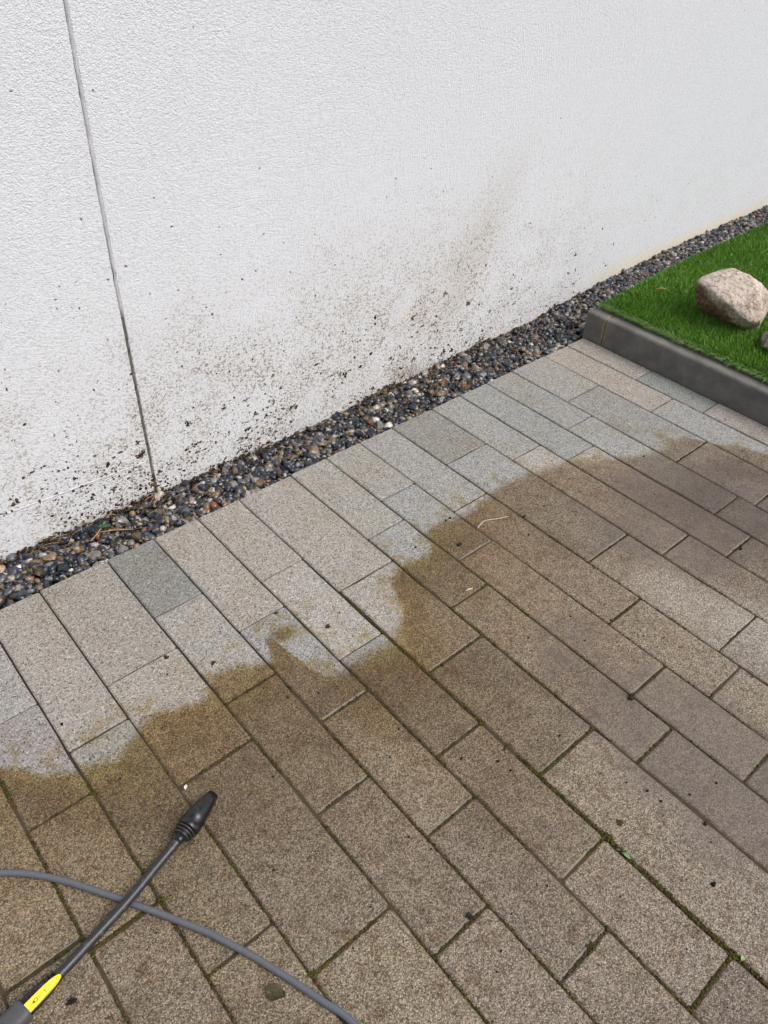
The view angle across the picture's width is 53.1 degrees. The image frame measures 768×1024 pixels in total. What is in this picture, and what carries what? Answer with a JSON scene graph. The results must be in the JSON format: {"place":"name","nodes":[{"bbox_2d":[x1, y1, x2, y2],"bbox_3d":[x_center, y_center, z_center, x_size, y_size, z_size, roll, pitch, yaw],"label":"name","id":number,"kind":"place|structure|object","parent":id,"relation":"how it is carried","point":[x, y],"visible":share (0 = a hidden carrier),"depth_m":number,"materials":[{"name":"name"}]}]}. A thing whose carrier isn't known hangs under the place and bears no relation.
{"place":"outdoors","nodes":[
{"label":"outdoors","id":0,"kind":"place"},
{"bbox_2d":[0,338,767,1023],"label":"pavement","id":1,"kind":"structure","parent":0,"point":[306,554],"depth_m":1.82,"materials":[{"name":"stone"}]},
{"bbox_2d":[66,997,76,1005],"bbox_3d":[-0.558,0.873,1.371,0.020,0.008,0.012,-28,50,-31],"label":"soil lump","id":2,"kind":"object","parent":1,"relation":"on","point":[72,1000],"visible":1,"depth_m":1.37,"materials":[{"name":"black soil"}]},
{"bbox_2d":[0,790,217,1023],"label":"pressure washer lance","id":3,"kind":"object","parent":1,"relation":"on","point":[188,827],"visible":1,"depth_m":1.45,"materials":[{"name":"black plastic"}]},
{"bbox_2d":[0,869,359,1023],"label":"pressure hose","id":4,"kind":"object","parent":1,"relation":"on","point":[343,1014],"visible":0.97,"depth_m":1.46,"materials":[{"name":"grey rubber"}]},
{"bbox_2d":[265,983,284,1000],"bbox_3d":[-0.197,0.869,1.389,0.030,0.018,0.030,-21,46,-25],"label":"dried leaf","id":5,"kind":"object","parent":1,"relation":"on","point":[276,991],"visible":1,"depth_m":1.39,"materials":[{"name":"beige plant"}]},
{"bbox_2d":[0,441,767,1023],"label":"joint moss","id":6,"kind":"object","parent":1,"relation":"on","point":[732,953],"visible":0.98,"depth_m":1.62,"materials":[{"name":"green plant"}]},
{"bbox_2d":[49,402,764,1022],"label":"soil crumbs","id":7,"kind":"object","parent":1,"relation":"on","point":[713,884],"visible":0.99,"depth_m":1.74,"materials":[{"name":"black soil"}]},
{"bbox_2d":[465,912,472,919],"bbox_3d":[0.166,0.794,1.509,0.016,0.008,0.013,-28,50,-31],"label":"soil lump","id":8,"kind":"object","parent":1,"relation":"on","point":[469,915],"visible":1,"depth_m":1.51,"materials":[{"name":"soil"}]},
{"bbox_2d":[477,516,507,528],"bbox_3d":[0.337,0.027,2.410,0.121,0.005,0.020,-19,45,-24],"label":"straw stalk","id":9,"kind":"object","parent":1,"relation":"on","point":[491,519],"visible":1,"depth_m":2.41,"materials":[{"name":"beige plant"}]},
{"bbox_2d":[616,847,630,858],"bbox_3d":[0.504,0.718,1.617,0.028,0.006,0.024,1,41,-2],"label":"weed seedling","id":10,"kind":"object","parent":1,"relation":"on","point":[626,854],"visible":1,"depth_m":1.61,"materials":[{"name":"green plant"}]},
{"bbox_2d":[628,693,634,699],"bbox_3d":[0.620,0.462,1.923,0.014,0.010,0.024,25,45,24],"label":"dead moss","id":11,"kind":"object","parent":1,"relation":"on","point":[631,696],"visible":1,"depth_m":1.92,"materials":[{"name":"brown plant"}]},
{"label":"ground","id":12,"kind":"structure","parent":0,"visible":0},
{"bbox_2d":[0,0,767,563],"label":"rendered wall","id":13,"kind":"structure","parent":12,"relation":"on","point":[158,154],"depth_m":2.33,"materials":[{"name":"white paint"}]},
{"bbox_2d":[0,178,613,564],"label":"splashed soil","id":14,"kind":"structure","parent":13,"relation":"attached to","point":[144,497],"depth_m":2.53,"materials":[{"name":"brown soil"}]},
{"bbox_2d":[0,205,767,609],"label":"gravel bed","id":15,"kind":"object","parent":12,"relation":"on","point":[322,441],"visible":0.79,"depth_m":2.76,"materials":[{"name":"grey gravel"}]},
{"bbox_2d":[97,524,110,527],"bbox_3d":[-0.834,0.043,2.289,0.040,0.006,0.018,-10,42,-15],"label":"green leaf","id":16,"kind":"object","parent":15,"relation":"on","point":[103,525],"visible":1,"depth_m":2.29,"materials":[{"name":"green plant"}]},
{"bbox_2d":[3,299,591,593],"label":"straw litter","id":17,"kind":"object","parent":15,"relation":"on","point":[409,373],"visible":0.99,"depth_m":2.64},
{"bbox_2d":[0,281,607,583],"bbox_3d":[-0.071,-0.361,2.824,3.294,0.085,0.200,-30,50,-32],"label":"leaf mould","id":18,"kind":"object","parent":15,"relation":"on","point":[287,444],"visible":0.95,"depth_m":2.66,"materials":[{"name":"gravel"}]},
{"bbox_2d":[582,307,767,426],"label":"lawn kerb","id":19,"kind":"structure","parent":12,"relation":"on","point":[721,383],"depth_m":3.08,"materials":[{"name":"concrete"}]},
{"bbox_2d":[597,222,767,382],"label":"artificial lawn","id":20,"kind":"structure","parent":12,"relation":"on","point":[672,311],"depth_m":3.33,"materials":[{"name":"green plastic"}]},
{"bbox_2d":[694,268,767,329],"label":"boulder","id":21,"kind":"object","parent":20,"relation":"on","point":[733,297],"visible":0.98,"depth_m":3.15,"materials":[{"name":"stone"}]},
{"bbox_2d":[759,331,767,350],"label":"boulder","id":22,"kind":"object","parent":20,"relation":"on","point":[764,337],"visible":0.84,"depth_m":3.09,"materials":[{"name":"stone"}]}
]}

